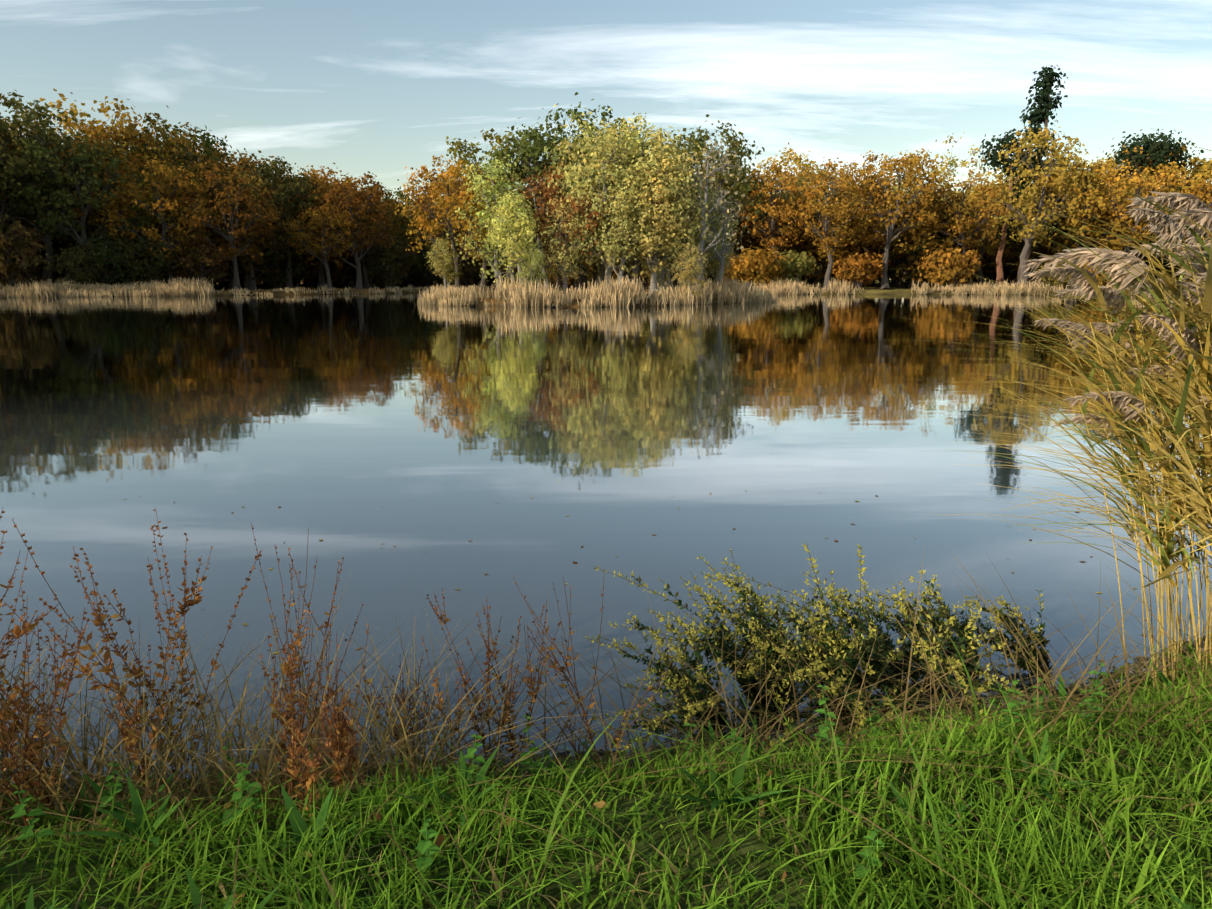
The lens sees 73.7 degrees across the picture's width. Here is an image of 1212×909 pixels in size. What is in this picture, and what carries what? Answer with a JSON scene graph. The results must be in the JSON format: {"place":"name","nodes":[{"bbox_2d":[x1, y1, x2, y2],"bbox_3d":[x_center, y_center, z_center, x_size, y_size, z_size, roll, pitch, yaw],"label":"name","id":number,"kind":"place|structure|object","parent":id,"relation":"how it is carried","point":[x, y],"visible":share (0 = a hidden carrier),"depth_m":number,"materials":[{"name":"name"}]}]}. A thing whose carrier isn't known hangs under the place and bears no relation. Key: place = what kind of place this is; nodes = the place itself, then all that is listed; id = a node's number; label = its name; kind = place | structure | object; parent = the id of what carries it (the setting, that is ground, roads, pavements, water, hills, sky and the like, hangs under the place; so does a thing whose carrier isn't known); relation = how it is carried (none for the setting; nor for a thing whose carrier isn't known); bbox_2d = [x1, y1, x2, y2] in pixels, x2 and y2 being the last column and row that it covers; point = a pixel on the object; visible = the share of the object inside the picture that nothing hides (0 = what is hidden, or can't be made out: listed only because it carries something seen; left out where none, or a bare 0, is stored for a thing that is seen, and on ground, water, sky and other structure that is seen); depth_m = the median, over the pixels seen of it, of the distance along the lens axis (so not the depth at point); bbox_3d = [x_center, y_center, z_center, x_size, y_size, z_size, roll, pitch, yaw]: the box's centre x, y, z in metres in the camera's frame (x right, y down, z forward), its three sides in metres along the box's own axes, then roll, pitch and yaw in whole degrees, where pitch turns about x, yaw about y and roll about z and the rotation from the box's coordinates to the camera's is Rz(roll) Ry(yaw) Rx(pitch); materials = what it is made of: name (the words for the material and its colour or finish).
{"place":"outdoors","nodes":[
{"label":"outdoors","id":0,"kind":"place"},
{"bbox_2d":[0,292,1211,782],"bbox_3d":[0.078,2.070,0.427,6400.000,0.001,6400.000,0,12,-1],"label":"water","id":1,"kind":"structure","parent":0,"point":[396,452],"depth_m":8.58,"materials":[{"name":"blue liquid"}]},
{"bbox_2d":[0,274,1148,307],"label":"reeds","id":2,"kind":"object","parent":1,"relation":"on","point":[514,294],"visible":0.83,"depth_m":75.88,"materials":[{"name":"beige plant"}]},
{"bbox_2d":[902,145,1211,688],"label":"reeds","id":3,"kind":"object","parent":1,"relation":"on","point":[1177,340],"visible":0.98,"depth_m":3.77,"materials":[{"name":"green plant"}]},
{"bbox_2d":[0,279,1211,908],"bbox_3d":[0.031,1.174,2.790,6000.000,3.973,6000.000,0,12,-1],"label":"ground","id":4,"kind":"structure","parent":0,"point":[642,847],"depth_m":2.27,"materials":[{"name":"green plant"}]},
{"bbox_2d":[0,215,56,286],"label":"understory","id":5,"kind":"object","parent":4,"relation":"on","point":[8,271],"visible":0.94,"depth_m":99.79,"materials":[{"name":"green plant"}]},
{"bbox_2d":[0,116,71,240],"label":"oak tree","id":6,"kind":"object","parent":4,"relation":"on","point":[13,185],"visible":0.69,"depth_m":101.90,"materials":[{"name":"green plant"}]},
{"bbox_2d":[9,197,104,282],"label":"understory","id":7,"kind":"object","parent":4,"relation":"on","point":[55,240],"visible":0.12,"depth_m":117.18,"materials":[{"name":"green plant"}]},
{"bbox_2d":[0,89,129,283],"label":"oak tree","id":8,"kind":"object","parent":4,"relation":"on","point":[39,114],"visible":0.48,"depth_m":104.75,"materials":[{"name":"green plant"}]},
{"bbox_2d":[46,241,109,289],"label":"understory","id":9,"kind":"object","parent":4,"relation":"on","point":[75,257],"visible":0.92,"depth_m":103.52,"materials":[{"name":"green plant"}]},
{"bbox_2d":[4,133,156,284],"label":"oak tree","id":10,"kind":"object","parent":4,"relation":"on","point":[52,220],"visible":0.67,"depth_m":104.78,"materials":[{"name":"green plant"}]},
{"bbox_2d":[9,97,173,285],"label":"oak tree","id":11,"kind":"object","parent":4,"relation":"on","point":[69,124],"visible":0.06,"depth_m":125.97,"materials":[{"name":"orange plant"}]},
{"bbox_2d":[9,88,191,226],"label":"oak tree","id":12,"kind":"object","parent":4,"relation":"on","point":[102,130],"visible":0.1,"depth_m":118.70,"materials":[{"name":"green plant"}]},
{"bbox_2d":[60,233,143,285],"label":"understory","id":13,"kind":"object","parent":4,"relation":"on","point":[117,275],"visible":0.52,"depth_m":106.87,"materials":[{"name":"green plant"}]},
{"bbox_2d":[40,126,166,283],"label":"oak tree","id":14,"kind":"object","parent":4,"relation":"on","point":[92,138],"visible":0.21,"depth_m":110.69,"materials":[{"name":"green plant"}]},
{"bbox_2d":[70,224,153,285],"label":"understory","id":15,"kind":"object","parent":4,"relation":"on","point":[111,240],"visible":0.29,"depth_m":107.52,"materials":[{"name":"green plant"}]},
{"bbox_2d":[112,226,178,286],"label":"understory","id":16,"kind":"object","parent":4,"relation":"on","point":[149,272],"visible":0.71,"depth_m":108.75,"materials":[{"name":"green plant"}]},
{"bbox_2d":[89,148,221,283],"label":"oak tree","id":17,"kind":"object","parent":4,"relation":"on","point":[113,212],"visible":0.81,"depth_m":108.90,"materials":[{"name":"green plant"}]},
{"bbox_2d":[83,142,229,283],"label":"oak tree","id":18,"kind":"object","parent":4,"relation":"on","point":[152,193],"visible":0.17,"depth_m":113.26,"materials":[{"name":"orange plant"}]},
{"bbox_2d":[89,106,245,281],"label":"oak tree","id":19,"kind":"object","parent":4,"relation":"on","point":[183,139],"visible":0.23,"depth_m":117.93,"materials":[{"name":"orange plant"}]},
{"bbox_2d":[102,113,245,206],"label":"oak tree","id":20,"kind":"object","parent":4,"relation":"on","point":[208,143],"visible":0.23,"depth_m":124.60,"materials":[{"name":"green plant"}]},
{"bbox_2d":[168,233,235,287],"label":"understory","id":21,"kind":"object","parent":4,"relation":"on","point":[202,256],"visible":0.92,"depth_m":112.30,"materials":[{"name":"green plant"}]},
{"bbox_2d":[161,160,283,289],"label":"oak tree","id":22,"kind":"object","parent":4,"relation":"on","point":[233,234],"visible":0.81,"depth_m":112.99,"materials":[{"name":"orange plant"}]},
{"bbox_2d":[185,155,290,289],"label":"oak tree","id":23,"kind":"object","parent":4,"relation":"on","point":[230,168],"visible":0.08,"depth_m":124.33,"materials":[{"name":"orange plant"}]},
{"bbox_2d":[202,160,300,289],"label":"oak tree","id":24,"kind":"object","parent":4,"relation":"on","point":[252,283],"visible":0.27,"depth_m":120.99,"materials":[{"name":"orange plant"}]},
{"bbox_2d":[199,199,303,289],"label":"understory","id":25,"kind":"object","parent":4,"relation":"on","point":[244,268],"visible":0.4,"depth_m":125.20,"materials":[{"name":"orange plant"}]},
{"bbox_2d":[228,155,326,288],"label":"oak tree","id":26,"kind":"object","parent":4,"relation":"on","point":[270,176],"visible":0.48,"depth_m":125.43,"materials":[{"name":"orange plant"}]},
{"bbox_2d":[242,213,316,288],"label":"understory","id":27,"kind":"object","parent":4,"relation":"on","point":[282,271],"visible":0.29,"depth_m":129.06,"materials":[{"name":"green plant"}]},
{"bbox_2d":[266,163,365,287],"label":"oak tree","id":28,"kind":"object","parent":4,"relation":"on","point":[319,192],"visible":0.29,"depth_m":134.22,"materials":[{"name":"orange plant"}]},
{"bbox_2d":[282,200,358,289],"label":"oak tree","id":29,"kind":"object","parent":4,"relation":"on","point":[301,236],"visible":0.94,"depth_m":122.46,"materials":[{"name":"orange plant"}]},
{"bbox_2d":[294,173,402,288],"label":"oak tree","id":30,"kind":"object","parent":4,"relation":"on","point":[352,194],"visible":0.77,"depth_m":127.41,"materials":[{"name":"orange plant"}]},
{"bbox_2d":[304,171,409,287],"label":"oak tree","id":31,"kind":"object","parent":4,"relation":"on","point":[365,276],"visible":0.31,"depth_m":134.41,"materials":[{"name":"orange plant"}]},
{"bbox_2d":[359,235,417,288],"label":"understory","id":32,"kind":"object","parent":4,"relation":"on","point":[387,274],"visible":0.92,"depth_m":134.41,"materials":[{"name":"green plant"}]},
{"bbox_2d":[406,248,442,288],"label":"bush","id":33,"kind":"object","parent":4,"relation":"on","point":[428,276],"visible":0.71,"depth_m":146.48,"materials":[{"name":"green plant"}]},
{"bbox_2d":[394,201,455,287],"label":"oak tree","id":34,"kind":"object","parent":4,"relation":"on","point":[428,246],"visible":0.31,"depth_m":148.78,"materials":[{"name":"orange plant"}]},
{"bbox_2d":[399,166,477,286],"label":"oak tree","id":35,"kind":"object","parent":4,"relation":"on","point":[429,217],"visible":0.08,"depth_m":152.07,"materials":[{"name":"orange plant"}]},
{"bbox_2d":[423,235,462,289],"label":"island tree","id":36,"kind":"object","parent":4,"relation":"on","point":[447,267],"visible":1,"depth_m":72.47,"materials":[{"name":"green plant"}]},
{"bbox_2d":[390,155,500,288],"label":"island tree","id":37,"kind":"object","parent":4,"relation":"on","point":[444,204],"visible":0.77,"depth_m":73.24,"materials":[{"name":"orange plant"}]},
{"bbox_2d":[439,161,539,291],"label":"island tree","id":38,"kind":"object","parent":4,"relation":"on","point":[484,280],"visible":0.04,"depth_m":80.38,"materials":[{"name":"orange plant"}]},
{"bbox_2d":[446,151,541,286],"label":"island tree","id":39,"kind":"object","parent":4,"relation":"on","point":[487,197],"visible":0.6,"depth_m":70.86,"materials":[{"name":"green plant"}]},
{"bbox_2d":[440,127,565,285],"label":"island tree","id":40,"kind":"object","parent":4,"relation":"on","point":[460,146],"visible":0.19,"depth_m":80.69,"materials":[{"name":"green plant"}]},
{"bbox_2d":[484,190,550,286],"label":"island tree","id":41,"kind":"object","parent":4,"relation":"on","point":[524,225],"visible":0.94,"depth_m":68.26,"materials":[{"name":"green plant"}]},
{"bbox_2d":[461,123,589,291],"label":"island tree","id":42,"kind":"object","parent":4,"relation":"on","point":[534,149],"visible":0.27,"depth_m":75.82,"materials":[{"name":"green plant"}]},
{"bbox_2d":[511,239,550,285],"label":"bush","id":43,"kind":"object","parent":4,"relation":"on","point":[533,264],"visible":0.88,"depth_m":68.29,"materials":[{"name":"green plant"}]},
{"bbox_2d":[509,162,558,290],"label":"island tree","id":44,"kind":"object","parent":4,"relation":"on","point":[538,239],"visible":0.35,"depth_m":72.66,"materials":[{"name":"green plant"}]},
{"bbox_2d":[0,507,1073,833],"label":"bank weeds","id":45,"kind":"object","parent":4,"relation":"on","point":[830,641],"visible":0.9,"depth_m":3.33,"materials":[{"name":"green plant"}]},
{"bbox_2d":[518,162,597,293],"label":"island tree","id":46,"kind":"object","parent":4,"relation":"on","point":[548,192],"visible":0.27,"depth_m":73.12,"materials":[{"name":"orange plant"}]},
{"bbox_2d":[9,662,1109,884],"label":"weeds","id":47,"kind":"object","parent":4,"relation":"on","point":[426,848],"visible":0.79,"depth_m":2.62,"materials":[{"name":"green foliage"}]},
{"bbox_2d":[538,198,590,293],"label":"island tree","id":48,"kind":"object","parent":4,"relation":"on","point":[564,258],"visible":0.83,"depth_m":69.44,"materials":[{"name":"green plant"}]},
{"bbox_2d":[531,183,611,292],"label":"island tree","id":49,"kind":"object","parent":4,"relation":"on","point":[590,217],"visible":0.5,"depth_m":69.64,"materials":[{"name":"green plant"}]},
{"bbox_2d":[504,92,647,290],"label":"island tree","id":50,"kind":"object","parent":4,"relation":"on","point":[579,115],"visible":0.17,"depth_m":79.89,"materials":[{"name":"green plant"}]},
{"bbox_2d":[532,104,643,287],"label":"island tree","id":51,"kind":"object","parent":4,"relation":"on","point":[600,273],"visible":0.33,"depth_m":71.65,"materials":[{"name":"green plant"}]},
{"bbox_2d":[553,121,648,286],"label":"island tree","id":52,"kind":"object","parent":4,"relation":"on","point":[595,252],"visible":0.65,"depth_m":69.03,"materials":[{"name":"green plant"}]},
{"bbox_2d":[527,125,677,284],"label":"island tree","id":53,"kind":"object","parent":4,"relation":"on","point":[571,171],"visible":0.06,"depth_m":75.16,"materials":[{"name":"green plant"}]},
{"bbox_2d":[0,546,1211,908],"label":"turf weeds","id":54,"kind":"object","parent":4,"relation":"on","point":[136,812],"visible":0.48,"depth_m":2.91,"materials":[{"name":"green plant"}]},
{"bbox_2d":[7,635,1211,800],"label":"shore pebbles","id":55,"kind":"object","parent":4,"relation":"on","point":[1133,671],"visible":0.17,"depth_m":3.83,"materials":[{"name":"stone"}]},
{"bbox_2d":[585,173,663,287],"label":"island tree","id":56,"kind":"object","parent":4,"relation":"on","point":[622,234],"visible":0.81,"depth_m":68.65,"materials":[{"name":"green plant"}]},
{"bbox_2d":[576,108,705,286],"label":"island tree","id":57,"kind":"object","parent":4,"relation":"on","point":[636,270],"visible":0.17,"depth_m":69.95,"materials":[{"name":"green plant"}]},
{"bbox_2d":[611,153,702,294],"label":"island tree","id":58,"kind":"object","parent":4,"relation":"on","point":[656,194],"visible":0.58,"depth_m":69.26,"materials":[{"name":"green plant"}]},
{"bbox_2d":[626,127,713,289],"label":"island tree","id":59,"kind":"object","parent":4,"relation":"on","point":[659,132],"visible":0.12,"depth_m":70.60,"materials":[{"name":"green plant"}]},
{"bbox_2d":[626,145,716,291],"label":"island tree","id":60,"kind":"object","parent":4,"relation":"on","point":[661,279],"visible":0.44,"depth_m":70.29,"materials":[{"name":"green plant"}]},
{"bbox_2d":[668,243,714,304],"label":"bush","id":61,"kind":"object","parent":4,"relation":"on","point":[690,276],"visible":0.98,"depth_m":68.93,"materials":[{"name":"green plant"}]},
{"bbox_2d":[656,135,747,288],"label":"island tree","id":62,"kind":"object","parent":4,"relation":"on","point":[744,188],"visible":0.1,"depth_m":79.19,"materials":[{"name":"green plant"}]},
{"bbox_2d":[675,190,742,282],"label":"island tree","id":63,"kind":"object","parent":4,"relation":"on","point":[707,255],"visible":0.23,"depth_m":75.85,"materials":[{"name":"green plant"}]},
{"bbox_2d":[669,133,753,291],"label":"island tree","id":64,"kind":"object","parent":4,"relation":"on","point":[703,221],"visible":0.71,"depth_m":70.85,"materials":[{"name":"green plant"}]},
{"bbox_2d":[670,114,767,279],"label":"tree","id":65,"kind":"object","parent":4,"relation":"on","point":[734,144],"visible":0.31,"depth_m":121.87,"materials":[{"name":"green plant"}]},
{"bbox_2d":[694,184,750,297],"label":"island tree","id":66,"kind":"object","parent":4,"relation":"on","point":[722,258],"visible":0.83,"depth_m":73.10,"materials":[{"name":"green plant"}]},
{"bbox_2d":[730,247,786,287],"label":"bush","id":67,"kind":"object","parent":4,"relation":"on","point":[763,264],"visible":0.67,"depth_m":119.50,"materials":[{"name":"orange plant"}]},
{"bbox_2d":[726,245,792,284],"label":"bush","id":68,"kind":"object","parent":4,"relation":"on","point":[773,271],"visible":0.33,"depth_m":120.75,"materials":[{"name":"orange plant"}]},
{"bbox_2d":[731,160,813,280],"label":"park tree","id":69,"kind":"object","parent":4,"relation":"on","point":[772,241],"visible":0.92,"depth_m":125.82,"materials":[{"name":"orange plant"}]},
{"bbox_2d":[756,142,821,218],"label":"park tree","id":70,"kind":"object","parent":4,"relation":"on","point":[796,159],"visible":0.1,"depth_m":150.04,"materials":[{"name":"orange plant"}]},
{"bbox_2d":[750,199,828,282],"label":"understory","id":71,"kind":"object","parent":4,"relation":"on","point":[802,241],"visible":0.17,"depth_m":130.43,"materials":[{"name":"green plant"}]},
{"bbox_2d":[763,247,821,285],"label":"bush","id":72,"kind":"object","parent":4,"relation":"on","point":[790,267],"visible":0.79,"depth_m":125.13,"materials":[{"name":"green plant"}]},
{"bbox_2d":[778,164,860,285],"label":"park tree","id":73,"kind":"object","parent":4,"relation":"on","point":[802,184],"visible":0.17,"depth_m":134.33,"materials":[{"name":"orange plant"}]},
{"bbox_2d":[789,232,855,286],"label":"understory","id":74,"kind":"object","parent":4,"relation":"on","point":[819,276],"visible":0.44,"depth_m":131.37,"materials":[{"name":"brown plant"}]},
{"bbox_2d":[788,157,871,289],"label":"park tree","id":75,"kind":"object","parent":4,"relation":"on","point":[826,241],"visible":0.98,"depth_m":120.33,"materials":[{"name":"orange plant"}]},
{"bbox_2d":[806,199,902,283],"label":"understory","id":76,"kind":"object","parent":4,"relation":"on","point":[863,239],"visible":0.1,"depth_m":129.88,"materials":[{"name":"brown plant"}]},
{"bbox_2d":[829,250,885,287],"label":"bush","id":77,"kind":"object","parent":4,"relation":"on","point":[858,269],"visible":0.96,"depth_m":122.76,"materials":[{"name":"orange plant"}]},
{"bbox_2d":[829,161,896,287],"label":"park tree","id":78,"kind":"object","parent":4,"relation":"on","point":[861,187],"visible":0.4,"depth_m":127.88,"materials":[{"name":"orange plant"}]},
{"bbox_2d":[839,148,951,289],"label":"park tree","id":79,"kind":"object","parent":4,"relation":"on","point":[898,197],"visible":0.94,"depth_m":120.46,"materials":[{"name":"orange plant"}]},
{"bbox_2d":[875,225,957,287],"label":"understory","id":80,"kind":"object","parent":4,"relation":"on","point":[918,250],"visible":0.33,"depth_m":129.32,"materials":[{"name":"brown plant"}]},
{"bbox_2d":[869,182,982,286],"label":"understory","id":81,"kind":"object","parent":4,"relation":"on","point":[918,232],"visible":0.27,"depth_m":126.68,"materials":[{"name":"orange plant"}]},
{"bbox_2d":[874,191,980,287],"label":"understory","id":82,"kind":"object","parent":4,"relation":"on","point":[905,259],"visible":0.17,"depth_m":129.20,"materials":[{"name":"brown plant"}]},
{"bbox_2d":[888,132,990,283],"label":"park tree","id":83,"kind":"object","parent":4,"relation":"on","point":[953,161],"visible":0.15,"depth_m":160.31,"materials":[{"name":"orange plant"}]},
{"bbox_2d":[917,245,982,286],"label":"bush","id":84,"kind":"object","parent":4,"relation":"on","point":[948,264],"visible":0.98,"depth_m":119.45,"materials":[{"name":"orange plant"}]},
{"bbox_2d":[907,152,1012,287],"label":"park tree","id":85,"kind":"object","parent":4,"relation":"on","point":[962,242],"visible":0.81,"depth_m":124.12,"materials":[{"name":"orange plant"}]},
{"bbox_2d":[955,166,1020,285],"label":"park tree","id":86,"kind":"object","parent":4,"relation":"on","point":[979,271],"visible":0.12,"depth_m":137.33,"materials":[{"name":"orange plant"}]},
{"bbox_2d":[978,124,1066,287],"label":"pine tree","id":87,"kind":"object","parent":4,"relation":"on","point":[993,158],"visible":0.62,"depth_m":124.59,"materials":[{"name":"green plant"}]},
{"bbox_2d":[991,65,1077,283],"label":"pine tree","id":88,"kind":"object","parent":4,"relation":"on","point":[1042,98],"visible":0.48,"depth_m":125.19,"materials":[{"name":"green plant"}]},
{"bbox_2d":[999,204,1075,288],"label":"understory","id":89,"kind":"object","parent":4,"relation":"on","point":[1015,248],"visible":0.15,"depth_m":136.14,"materials":[{"name":"brown plant"}]},
{"bbox_2d":[980,120,1101,285],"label":"park tree","id":90,"kind":"object","parent":4,"relation":"on","point":[1032,228],"visible":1,"depth_m":117.30,"materials":[{"name":"yellow plant"}]},
{"bbox_2d":[1023,151,1157,288],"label":"oak tree","id":91,"kind":"object","parent":4,"relation":"on","point":[1083,177],"visible":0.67,"depth_m":119.09,"materials":[{"name":"orange plant"}]},
{"bbox_2d":[1036,182,1149,288],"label":"understory","id":92,"kind":"object","parent":4,"relation":"on","point":[1066,241],"visible":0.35,"depth_m":122.46,"materials":[{"name":"orange plant"}]},
{"bbox_2d":[1083,145,1197,254],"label":"park tree","id":93,"kind":"object","parent":4,"relation":"on","point":[1116,207],"visible":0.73,"depth_m":117.07,"materials":[{"name":"orange plant"}]},
{"bbox_2d":[1099,128,1201,253],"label":"pine tree","id":94,"kind":"object","parent":4,"relation":"on","point":[1152,152],"visible":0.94,"depth_m":120.82,"materials":[{"name":"green plant"}]},
{"bbox_2d":[1092,142,1211,276],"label":"oak tree","id":95,"kind":"object","parent":4,"relation":"on","point":[1199,179],"visible":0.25,"depth_m":122.87,"materials":[{"name":"orange plant"}]},
{"bbox_2d":[1174,168,1211,282],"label":"park tree","id":96,"kind":"object","parent":4,"relation":"on","point":[1204,192],"visible":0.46,"depth_m":114.36,"materials":[{"name":"orange plant"}]},
{"bbox_2d":[0,0,1211,279],"label":"sky","id":97,"kind":"structure","parent":0,"point":[378,87],"materials":[{"name":"blue"}]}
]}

